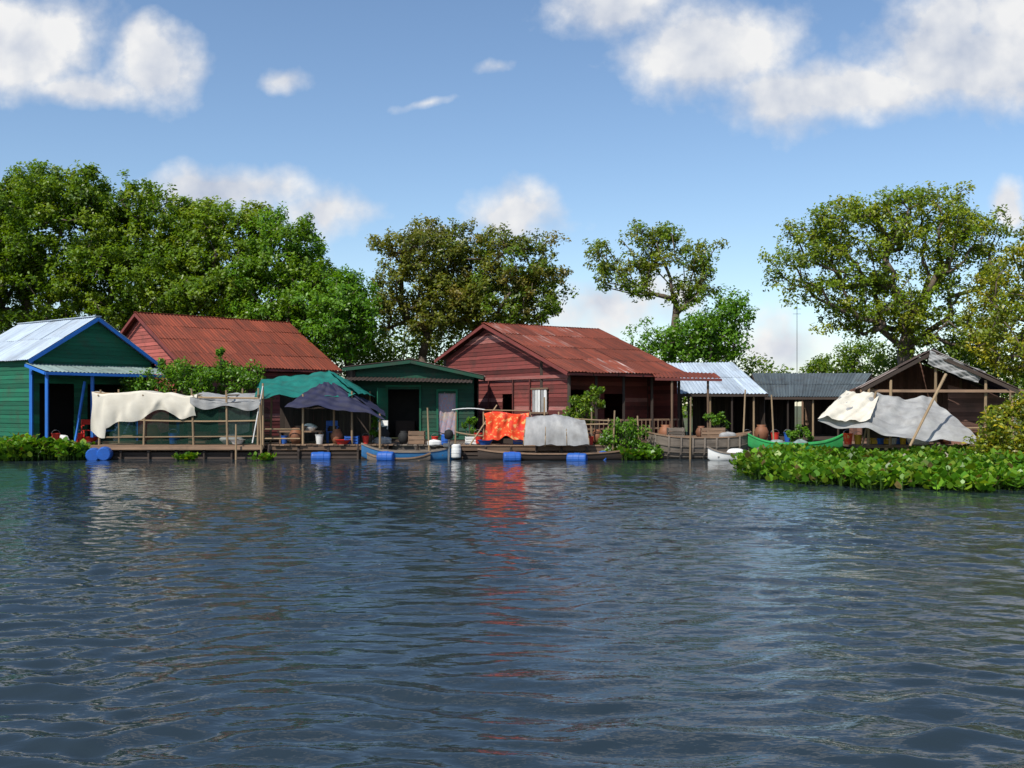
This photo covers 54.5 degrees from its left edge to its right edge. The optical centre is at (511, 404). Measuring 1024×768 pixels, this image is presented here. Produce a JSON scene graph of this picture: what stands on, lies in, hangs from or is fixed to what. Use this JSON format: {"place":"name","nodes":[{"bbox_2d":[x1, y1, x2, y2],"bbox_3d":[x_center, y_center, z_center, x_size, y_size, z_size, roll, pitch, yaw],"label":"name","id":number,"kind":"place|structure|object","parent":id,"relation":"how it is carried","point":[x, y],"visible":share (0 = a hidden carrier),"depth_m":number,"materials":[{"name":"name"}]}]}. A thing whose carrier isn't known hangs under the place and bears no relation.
{"place":"outdoors","nodes":[
{"label":"outdoors","id":0,"kind":"place"},
{"bbox_2d":[69,438,146,444],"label":"floor","id":1,"kind":"structure","parent":0,"point":[112,439],"depth_m":41.01,"materials":[{"name":"brown wood"}]},
{"bbox_2d":[0,359,28,439],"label":"back wall","id":2,"kind":"structure","parent":1,"relation":"on","point":[14,397],"depth_m":38.50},
{"bbox_2d":[39,383,121,438],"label":"interior","id":3,"kind":"object","parent":1,"relation":"on","point":[61,408],"visible":0.36,"depth_m":41.01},
{"bbox_2d":[33,322,150,439],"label":"gable wall","id":4,"kind":"structure","parent":1,"relation":"on","point":[97,344],"depth_m":39.56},
{"bbox_2d":[24,364,164,377],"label":"awning trim","id":5,"kind":"structure","parent":4,"relation":"attached to","point":[79,374],"depth_m":37.92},
{"bbox_2d":[27,363,162,374],"bbox_3d":[-16.042,-1.410,39.481,1.557,0.392,5.800,0,0,37],"label":"awning","id":6,"kind":"object","parent":4,"relation":"attached to","point":[85,368],"visible":0.88,"depth_m":38.94,"materials":[{"name":"blue paint"}]},
{"bbox_2d":[29,362,154,435],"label":"posts","id":7,"kind":"object","parent":1,"relation":"on","point":[31,400],"visible":0.34,"depth_m":37.74,"materials":[{"name":"blue paint"}]},
{"bbox_2d":[122,385,145,434],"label":"front wall","id":8,"kind":"structure","parent":1,"relation":"on","point":[133,433],"depth_m":42.81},
{"bbox_2d":[28,318,159,367],"bbox_3d":[-18.980,-2.523,41.560,6.250,1.923,5.670,0,0,37],"label":"roof frame","id":9,"kind":"object","parent":8,"relation":"on","point":[81,329],"visible":0.26,"depth_m":39.54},
{"bbox_2d":[0,316,154,363],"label":"roof","id":10,"kind":"structure","parent":9,"relation":"on","point":[24,341],"depth_m":40.16,"materials":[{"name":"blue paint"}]},
{"bbox_2d":[74,439,183,443],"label":"porch floor","id":11,"kind":"structure","parent":0,"point":[112,441],"depth_m":39.62,"materials":[{"name":"brown wood"}]},
{"bbox_2d":[45,375,179,442],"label":"porch posts","id":12,"kind":"object","parent":11,"relation":"on","point":[79,412],"visible":0.6,"depth_m":37.93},
{"bbox_2d":[115,421,132,433],"bbox_3d":[-15.340,0.875,39.330,0.074,0.551,0.800,0,0,37],"label":"cloth on rail","id":13,"kind":"object","parent":12,"relation":"attached to","point":[126,427],"visible":0.8,"depth_m":39.36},
{"bbox_2d":[119,346,266,399],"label":"climbing plant","id":14,"kind":"object","parent":12,"relation":"on","point":[177,374],"visible":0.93,"depth_m":40.45,"materials":[{"name":"green plant"}]},
{"bbox_2d":[157,432,332,448],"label":"floor","id":15,"kind":"structure","parent":0,"point":[217,440],"depth_m":45.11,"materials":[{"name":"brown wood"}]},
{"bbox_2d":[126,318,183,434],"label":"gable wall","id":16,"kind":"structure","parent":15,"relation":"on","point":[139,335],"depth_m":44.85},
{"bbox_2d":[187,366,327,435],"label":"front wall","id":17,"kind":"structure","parent":15,"relation":"on","point":[267,405],"depth_m":45.27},
{"bbox_2d":[184,370,332,434],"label":"posts","id":18,"kind":"object","parent":15,"relation":"on","point":[185,428],"visible":0.13,"depth_m":42.48,"materials":[{"name":"brown wood"}]},
{"bbox_2d":[120,313,342,372],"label":"roof frame","id":19,"kind":"object","parent":18,"relation":"on","point":[158,340],"visible":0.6,"depth_m":45.02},
{"bbox_2d":[120,311,340,370],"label":"roof","id":20,"kind":"structure","parent":19,"relation":"on","point":[193,339],"depth_m":46.34,"materials":[{"name":"red metal"}]},
{"bbox_2d":[389,438,464,447],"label":"floor","id":21,"kind":"structure","parent":0,"point":[394,439],"depth_m":40.95,"materials":[{"name":"brown wood"}]},
{"bbox_2d":[355,363,473,438],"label":"gable wall","id":22,"kind":"structure","parent":21,"relation":"on","point":[465,393],"depth_m":40.49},
{"bbox_2d":[345,376,471,382],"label":"awning","id":23,"kind":"object","parent":22,"relation":"attached to","point":[446,380],"visible":0.98,"depth_m":40.01,"materials":[{"name":"brown metal"}]},
{"bbox_2d":[439,393,455,433],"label":"cloth curtain","id":24,"kind":"object","parent":22,"relation":"hanging from","point":[447,403],"visible":0.91,"depth_m":40.51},
{"bbox_2d":[352,370,478,436],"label":"posts","id":25,"kind":"object","parent":21,"relation":"on","point":[476,398],"visible":0.39,"depth_m":40.41,"materials":[{"name":"green wood"}]},
{"bbox_2d":[388,389,454,436],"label":"interior","id":26,"kind":"object","parent":21,"relation":"on","point":[403,409],"visible":0.38,"depth_m":42.27,"materials":[{"name":"brown wood"}]},
{"bbox_2d":[385,385,457,435],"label":"door frames","id":27,"kind":"structure","parent":21,"relation":"on","point":[437,408],"depth_m":40.42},
{"bbox_2d":[377,388,387,430],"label":"doors","id":28,"kind":"structure","parent":27,"relation":"attached to","point":[382,398],"depth_m":40.18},
{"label":"front wall","id":29,"kind":"object","parent":21,"relation":"on","visible":0},
{"bbox_2d":[342,360,485,380],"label":"roof frame","id":30,"kind":"object","parent":29,"relation":"on","point":[479,377],"visible":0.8,"depth_m":40.12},
{"bbox_2d":[342,358,485,377],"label":"roof","id":31,"kind":"structure","parent":30,"relation":"on","point":[410,359],"depth_m":40.23,"materials":[{"name":"green metal"}]},
{"bbox_2d":[0,445,1023,767],"bbox_3d":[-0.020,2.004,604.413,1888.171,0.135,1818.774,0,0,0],"label":"water","id":32,"kind":"structure","parent":0,"point":[366,613],"depth_m":9.37,"materials":[{"name":"blue liquid"}]},
{"bbox_2d":[0,432,94,461],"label":"water hyacinth","id":33,"kind":"object","parent":32,"relation":"on","point":[17,447],"visible":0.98,"depth_m":35.81,"materials":[{"name":"green plant"}]},
{"bbox_2d":[96,446,112,459],"bbox_3d":[-14.850,1.780,36.300,0.530,0.530,0.700,0,0,-14],"label":"plastic barrel","id":34,"kind":"object","parent":32,"relation":"on","point":[105,453],"visible":0.95,"depth_m":35.98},
{"bbox_2d":[90,386,275,458],"bbox_3d":[-12.331,0.798,37.750,6.368,3.004,2.480,0,0,0],"label":"fish cage raft","id":35,"kind":"object","parent":32,"relation":"on","point":[144,450],"visible":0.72,"depth_m":36.74,"materials":[{"name":"brown wood"}]},
{"bbox_2d":[91,391,197,437],"bbox_3d":[-13.596,0.342,37.497,3.930,1.769,1.678,0,0,0],"label":"draped cloth","id":36,"kind":"object","parent":35,"relation":"on","point":[109,409],"visible":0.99,"depth_m":36.71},
{"bbox_2d":[145,425,159,443],"bbox_3d":[-13.600,1.100,37.600,0.573,0.700,0.588,0,0,0],"label":"clay jar","id":37,"kind":"object","parent":35,"relation":"on","point":[151,430],"visible":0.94,"depth_m":37.41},
{"bbox_2d":[138,410,168,433],"bbox_3d":[-13.800,0.618,38.297,1.200,1.036,0.115,0,0,0],"label":"hanging cloth","id":38,"kind":"object","parent":35,"relation":"hanging from","point":[163,427],"visible":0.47,"depth_m":38.30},
{"bbox_2d":[188,431,210,443],"bbox_3d":[-11.800,1.225,37.600,0.720,0.450,0.520,0,0,0],"label":"slatted crate","id":39,"kind":"object","parent":35,"relation":"on","point":[206,441],"visible":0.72,"depth_m":37.34,"materials":[{"name":"brown wood"}]},
{"bbox_2d":[200,409,218,433],"bbox_3d":[-11.650,0.618,38.300,0.700,1.036,0.121,0,0,0],"label":"hanging cloth","id":40,"kind":"object","parent":35,"relation":"hanging from","point":[210,415],"visible":0.88,"depth_m":38.30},
{"bbox_2d":[190,392,259,410],"bbox_3d":[-10.632,-0.158,37.620,2.675,0.737,1.960,0,0,0],"label":"plastic sheet","id":41,"kind":"object","parent":35,"relation":"on","point":[244,404],"visible":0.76,"depth_m":36.70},
{"bbox_2d":[228,408,249,433],"bbox_3d":[-10.550,0.618,38.302,0.900,1.036,0.116,0,0,0],"label":"hanging cloth","id":42,"kind":"object","parent":35,"relation":"hanging from","point":[237,414],"visible":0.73,"depth_m":38.30,"materials":[{"name":"green fabric"}]},
{"bbox_2d":[172,451,200,460],"bbox_3d":[-11.798,1.843,36.037,0.915,0.351,0.936,0,0,0],"label":"water hyacinth","id":43,"kind":"object","parent":32,"relation":"on","point":[188,455],"visible":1,"depth_m":35.82,"materials":[{"name":"green plant"}]},
{"bbox_2d":[247,451,276,459],"bbox_3d":[-9.070,1.840,36.092,0.969,0.350,0.942,0,0,0],"label":"water hyacinth","id":44,"kind":"object","parent":32,"relation":"on","point":[266,456],"visible":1,"depth_m":35.90,"materials":[{"name":"green plant"}]},
{"bbox_2d":[311,452,330,459],"bbox_3d":[-7.026,1.934,36.600,0.700,0.435,0.435,0,0,-7],"label":"plastic barrel","id":45,"kind":"object","parent":32,"relation":"on","point":[320,455],"visible":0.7,"depth_m":36.42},
{"bbox_2d":[267,441,399,458],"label":"floating deck","id":46,"kind":"structure","parent":32,"relation":"on","point":[304,451],"depth_m":36.90,"materials":[{"name":"brown wood"}]},
{"bbox_2d":[289,428,301,443],"bbox_3d":[-8.100,1.160,37.300,0.491,0.600,0.504,0,0,0],"label":"clay jar","id":47,"kind":"object","parent":46,"relation":"on","point":[295,433],"visible":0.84,"depth_m":37.13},
{"bbox_2d":[255,370,385,448],"bbox_3d":[-7.496,0.115,38.399,5.796,2.971,4.048,0,0,0],"label":"tarp shelter","id":48,"kind":"object","parent":46,"relation":"on","point":[328,395],"visible":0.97,"depth_m":38.45,"materials":[{"name":"teal fabric"}]},
{"bbox_2d":[376,451,395,460],"bbox_3d":[-4.527,1.875,35.750,0.600,0.435,0.435,0,0,14],"label":"plastic barrel","id":49,"kind":"object","parent":32,"relation":"on","point":[385,456],"visible":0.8,"depth_m":35.58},
{"bbox_2d":[366,452,430,460],"bbox_3d":[-4.100,1.918,36.000,2.341,0.403,0.566,0,0,0],"label":"wooden longboat","id":50,"kind":"object","parent":32,"relation":"on","point":[417,458],"visible":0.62,"depth_m":35.85,"materials":[{"name":"brown wood"}]},
{"bbox_2d":[361,443,460,459],"bbox_3d":[-3.700,1.748,36.400,3.643,0.743,0.865,0,0,0],"label":"blue longboat","id":51,"kind":"object","parent":32,"relation":"on","point":[439,454],"visible":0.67,"depth_m":36.14,"materials":[{"name":"paint"}]},
{"bbox_2d":[390,441,474,457],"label":"floating deck","id":52,"kind":"structure","parent":32,"relation":"on","point":[398,446],"depth_m":37.25,"materials":[{"name":"brown wood"}]},
{"bbox_2d":[408,431,424,443],"bbox_3d":[-3.600,1.230,37.600,0.620,0.500,0.420,0,0,0],"label":"slatted crate","id":53,"kind":"object","parent":52,"relation":"on","point":[416,439],"visible":1,"depth_m":37.39,"materials":[{"name":"brown wood"}]},
{"bbox_2d":[461,416,477,436],"bbox_3d":[-1.631,0.825,38.033,0.676,0.808,0.456,0,0,0],"label":"potted shrub","id":54,"kind":"object","parent":52,"relation":"on","point":[471,421],"visible":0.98,"depth_m":37.98,"materials":[{"name":"green plant"}]},
{"bbox_2d":[503,452,520,461],"bbox_3d":[0.000,1.887,35.620,0.620,0.435,0.435,0,0,-6],"label":"plastic barrel","id":55,"kind":"object","parent":32,"relation":"on","point":[511,456],"visible":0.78,"depth_m":35.44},
{"bbox_2d":[459,444,611,458],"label":"floating deck","id":56,"kind":"structure","parent":32,"relation":"on","point":[473,450],"depth_m":36.75,"materials":[{"name":"brown wood"}]},
{"bbox_2d":[482,412,528,439],"bbox_3d":[-0.208,0.831,37.102,1.782,1.181,0.796,0,0,0],"label":"patterned cloth","id":57,"kind":"object","parent":56,"relation":"on","point":[499,425],"visible":0.96,"depth_m":36.77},
{"bbox_2d":[452,405,609,451],"bbox_3d":[0.701,0.943,36.949,5.870,1.916,0.353,0,0,0],"label":"pole rack","id":58,"kind":"object","parent":56,"relation":"on","point":[591,424],"visible":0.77,"depth_m":36.97,"materials":[{"name":"brown wood"}]},
{"bbox_3d":[2.200,1.170,37.500,0.620,0.600,0.420,0,0,0],"label":"slatted crate","id":59,"kind":"object","parent":56,"relation":"on","visible":0},
{"bbox_2d":[562,384,605,423],"bbox_3d":[2.747,0.033,37.620,1.709,1.687,1.201,0,0,-42],"label":"potted shrub","id":60,"kind":"object","parent":59,"relation":"on","point":[582,406],"visible":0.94,"depth_m":37.38,"materials":[{"name":"green plant"}]},
{"bbox_2d":[477,448,630,460],"bbox_3d":[1.550,1.853,36.350,5.628,0.535,1.160,0,0,0],"label":"covered longboat","id":61,"kind":"object","parent":32,"relation":"on","point":[484,454],"visible":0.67,"depth_m":35.98,"materials":[{"name":"brown wood"}]},
{"bbox_2d":[522,414,589,445],"bbox_3d":[1.600,0.929,36.608,2.429,1.189,1.528,0,0,0],"label":"boat canopy","id":62,"kind":"object","parent":61,"relation":"on","point":[556,429],"visible":0.99,"depth_m":35.94,"materials":[{"name":"fabric"}]},
{"bbox_2d":[566,453,587,460],"bbox_3d":[2.329,1.930,35.660,0.700,0.435,0.435,0,0,17],"label":"plastic barrel","id":63,"kind":"object","parent":32,"relation":"on","point":[576,457],"visible":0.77,"depth_m":35.50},
{"bbox_2d":[595,416,663,458],"bbox_3d":[4.291,1.205,36.857,2.274,1.595,1.935,0,0,36],"label":"bush","id":64,"kind":"object","parent":32,"relation":"on","point":[632,433],"visible":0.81,"depth_m":36.71,"materials":[{"name":"green plant"}]},
{"bbox_2d":[613,445,663,459],"bbox_3d":[4.629,1.709,36.480,2.070,0.588,1.850,0,0,0],"label":"water hyacinth","id":65,"kind":"object","parent":32,"relation":"on","point":[627,453],"visible":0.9,"depth_m":35.93,"materials":[{"name":"green plant"}]},
{"bbox_2d":[647,431,751,458],"bbox_3d":[7.067,1.598,37.500,3.956,1.205,1.855,0,0,0],"label":"old wooden barge","id":66,"kind":"object","parent":32,"relation":"on","point":[675,447],"visible":0.69,"depth_m":36.72,"materials":[{"name":"grey wood"}]},
{"bbox_2d":[700,427,725,436],"bbox_3d":[7.566,1.050,37.600,0.920,0.400,0.420,0,0,0],"label":"slatted crate","id":67,"kind":"object","parent":66,"relation":"on","point":[715,430],"visible":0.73,"depth_m":37.39,"materials":[{"name":"brown wood"}]},
{"bbox_2d":[668,362,768,439],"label":"tin roofed shed","id":68,"kind":"structure","parent":32,"relation":"on","point":[726,394],"depth_m":44.72,"materials":[{"name":"silver wood"}]},
{"bbox_2d":[707,446,758,460],"bbox_3d":[8.077,1.809,36.100,2.046,0.622,0.845,0,0,0],"label":"white rowboat","id":69,"kind":"object","parent":32,"relation":"on","point":[715,455],"visible":0.48,"depth_m":35.80,"materials":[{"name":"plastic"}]},
{"bbox_2d":[748,433,842,449],"bbox_3d":[10.467,1.424,36.800,3.447,0.752,0.910,0,0,10],"label":"green longboat","id":70,"kind":"object","parent":32,"relation":"on","point":[756,442],"visible":0.56,"depth_m":36.49,"materials":[{"name":"paint"}]},
{"bbox_2d":[750,373,888,441],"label":"dark roofed shed","id":71,"kind":"structure","parent":32,"relation":"on","point":[822,392],"depth_m":46.82,"materials":[{"name":"metal"}]},
{"bbox_2d":[729,442,1023,492],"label":"water hyacinth","id":72,"kind":"object","parent":32,"relation":"on","point":[939,466],"visible":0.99,"depth_m":25.36,"materials":[{"name":"green plant"}]},
{"bbox_2d":[843,348,1023,450],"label":"open hut","id":73,"kind":"object","parent":32,"relation":"in","point":[959,394],"visible":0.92,"depth_m":37.11,"materials":[{"name":"brown wood"}]},
{"bbox_2d":[818,390,878,421],"bbox_3d":[12.102,0.025,35.128,2.955,1.128,1.267,0,0,-45],"label":"tarp awning","id":74,"kind":"object","parent":73,"relation":"attached to","point":[863,406],"visible":1,"depth_m":35.16,"materials":[{"name":"beige fabric"}]},
{"bbox_2d":[818,393,975,443],"bbox_3d":[13.523,0.445,35.199,5.671,1.791,1.684,0,0,4],"label":"tarp awning","id":75,"kind":"object","parent":73,"relation":"attached to","point":[896,416],"visible":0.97,"depth_m":34.91,"materials":[{"name":"fabric"}]},
{"bbox_2d":[951,215,1023,382],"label":"broadleaf tree","id":76,"kind":"object","parent":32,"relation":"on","point":[989,334],"visible":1,"depth_m":40.90,"materials":[{"name":"green plant"}]},
{"bbox_2d":[960,390,1023,454],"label":"riverside bush","id":77,"kind":"object","parent":32,"relation":"in","point":[998,437],"visible":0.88,"depth_m":32.95,"materials":[{"name":"green plant"}]},
{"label":"floating deck","id":78,"kind":"object","parent":32,"relation":"on","visible":0},
{"bbox_2d":[754,425,768,439],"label":"clay jar","id":79,"kind":"object","parent":78,"relation":"on","point":[761,431],"visible":0.88,"depth_m":40.09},
{"bbox_3d":[7.301,1.837,39.000,3.912,0.926,1.000,0,0,0],"label":"floating deck","id":80,"kind":"object","parent":32,"relation":"on","visible":0},
{"bbox_2d":[655,378,721,434],"bbox_3d":[6.990,0.259,39.474,2.611,2.682,0.360,0,0,8],"label":"side awning frame","id":81,"kind":"object","parent":80,"relation":"on","point":[689,379],"visible":0.73,"depth_m":39.46,"materials":[{"name":"brown wood"}]},
{"bbox_2d":[653,371,720,378],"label":"side awning","id":82,"kind":"object","parent":81,"relation":"on","point":[674,374],"visible":0.98,"depth_m":40.08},
{"bbox_2d":[703,411,730,427],"bbox_3d":[8.133,0.590,39.333,1.163,0.722,0.684,0,0,0],"label":"potted shrub","id":83,"kind":"object","parent":80,"relation":"on","point":[716,420],"visible":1,"depth_m":39.25,"materials":[{"name":"green plant"}]},
{"bbox_2d":[0,0,1023,405],"label":"sky","id":84,"kind":"structure","parent":0,"point":[729,120],"materials":[{"name":"blue"}]},
{"bbox_2d":[482,436,647,448],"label":"floor","id":85,"kind":"structure","parent":0,"point":[506,440],"depth_m":42.11,"materials":[{"name":"brown wood"}]},
{"bbox_2d":[446,327,567,437],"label":"gable wall","id":86,"kind":"structure","parent":85,"relation":"on","point":[487,353],"depth_m":42.26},
{"bbox_2d":[479,374,567,413],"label":"trim","id":87,"kind":"structure","parent":86,"relation":"attached to","point":[527,377],"depth_m":40.48,"materials":[{"name":"brown wood"}]},
{"bbox_2d":[532,389,546,411],"bbox_3d":[1.105,-0.170,39.954,0.030,0.900,0.970,0,0,-34],"label":"shutter","id":88,"kind":"object","parent":87,"relation":"attached to","point":[535,400],"visible":0.96,"depth_m":39.99,"materials":[{"name":"white wood"}]},
{"bbox_2d":[503,389,539,413],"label":"back wall","id":89,"kind":"structure","parent":85,"relation":"on","point":[507,401],"depth_m":48.35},
{"bbox_2d":[444,356,647,436],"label":"posts","id":90,"kind":"object","parent":85,"relation":"on","point":[569,380],"visible":0.37,"depth_m":39.85,"materials":[{"name":"brown wood"}]},
{"bbox_2d":[547,371,646,436],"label":"front wall","id":91,"kind":"structure","parent":85,"relation":"on","point":[635,397],"depth_m":42.24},
{"bbox_2d":[434,324,688,377],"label":"roof frame","id":92,"kind":"object","parent":91,"relation":"on","point":[556,367],"visible":0.48,"depth_m":40.12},
{"bbox_2d":[436,322,683,373],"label":"roof","id":93,"kind":"structure","parent":92,"relation":"on","point":[580,349],"depth_m":42.06,"materials":[{"name":"red metal"}]},
{"bbox_2d":[567,376,679,437],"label":"verandah posts","id":94,"kind":"object","parent":85,"relation":"on","point":[623,399],"visible":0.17,"depth_m":39.91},
{"bbox_2d":[587,419,678,438],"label":"verandah rail","id":95,"kind":"object","parent":94,"relation":"attached to","point":[641,420],"visible":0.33,"depth_m":40.41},
{"bbox_2d":[571,373,677,434],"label":"wall","id":96,"kind":"structure","parent":85,"relation":"on","point":[661,399],"depth_m":42.53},
{"bbox_2d":[248,406,1021,445],"bbox_3d":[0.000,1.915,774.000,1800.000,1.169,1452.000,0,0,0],"label":"ground","id":97,"kind":"structure","parent":0,"point":[797,414],"depth_m":95.04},
{"bbox_2d":[0,158,151,334],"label":"broadleaf tree","id":98,"kind":"object","parent":97,"relation":"on","point":[27,268],"visible":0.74,"depth_m":53.40,"materials":[{"name":"green plant"}]},
{"bbox_2d":[8,161,224,329],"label":"broadleaf tree","id":99,"kind":"object","parent":97,"relation":"on","point":[142,270],"visible":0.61,"depth_m":53.18,"materials":[{"name":"green plant"}]},
{"bbox_2d":[150,192,288,317],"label":"broadleaf tree","id":100,"kind":"object","parent":97,"relation":"on","point":[214,229],"visible":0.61,"depth_m":53.37,"materials":[{"name":"green plant"}]},
{"bbox_2d":[0,280,472,378],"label":"bush thicket","id":101,"kind":"object","parent":97,"relation":"on","point":[376,356],"visible":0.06,"depth_m":57.05,"materials":[{"name":"green plant"}]},
{"bbox_2d":[208,201,371,358],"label":"broadleaf tree","id":102,"kind":"object","parent":97,"relation":"on","point":[297,277],"visible":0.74,"depth_m":52.27,"materials":[{"name":"green plant"}]},
{"bbox_2d":[298,264,384,381],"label":"broadleaf tree","id":103,"kind":"object","parent":97,"relation":"on","point":[347,291],"visible":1,"depth_m":49.58,"materials":[{"name":"green plant"}]},
{"bbox_2d":[361,213,496,361],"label":"broadleaf tree","id":104,"kind":"object","parent":97,"relation":"on","point":[428,289],"visible":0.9,"depth_m":53.15,"materials":[{"name":"green plant"}]},
{"bbox_2d":[423,217,579,334],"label":"broadleaf tree","id":105,"kind":"object","parent":97,"relation":"on","point":[522,282],"visible":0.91,"depth_m":53.10,"materials":[{"name":"green plant"}]},
{"bbox_2d":[583,217,730,434],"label":"broadleaf tree","id":106,"kind":"object","parent":97,"relation":"on","point":[642,265],"visible":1,"depth_m":51.69,"materials":[{"name":"green plant"}]},
{"bbox_2d":[621,283,759,362],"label":"broadleaf tree","id":107,"kind":"object","parent":97,"relation":"on","point":[707,345],"visible":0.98,"depth_m":50.38,"materials":[{"name":"green plant"}]},
{"bbox_2d":[667,351,793,410],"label":"bush thicket","id":108,"kind":"object","parent":97,"relation":"on","point":[759,363],"visible":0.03,"depth_m":54.74,"materials":[{"name":"green plant"}]},
{"bbox_2d":[795,399,839,434],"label":"tin shed","id":109,"kind":"structure","parent":97,"relation":"on","point":[806,413],"depth_m":51.70,"materials":[{"name":"brown wood"}]},
{"bbox_2d":[783,337,890,373],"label":"bush thicket","id":110,"kind":"object","parent":97,"relation":"on","point":[818,365],"visible":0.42,"depth_m":55.09,"materials":[{"name":"green plant"}]},
{"bbox_2d":[757,180,1021,365],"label":"broadleaf tree","id":111,"kind":"object","parent":97,"relation":"on","point":[907,328],"visible":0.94,"depth_m":46.47,"materials":[{"name":"green plant"}]},
{"bbox_2d":[847,329,1023,421],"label":"bush thicket","id":112,"kind":"object","parent":97,"relation":"on","point":[893,363],"visible":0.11,"depth_m":50.68,"materials":[{"name":"green plant"}]},
{"bbox_2d":[786,424,814,441],"bbox_3d":[11.182,1.163,38.700,1.081,0.873,1.052,0,0,0],"label":"potted shrub","id":113,"kind":"object","parent":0,"point":[793,435],"visible":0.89,"depth_m":38.53,"materials":[{"name":"green plant"}]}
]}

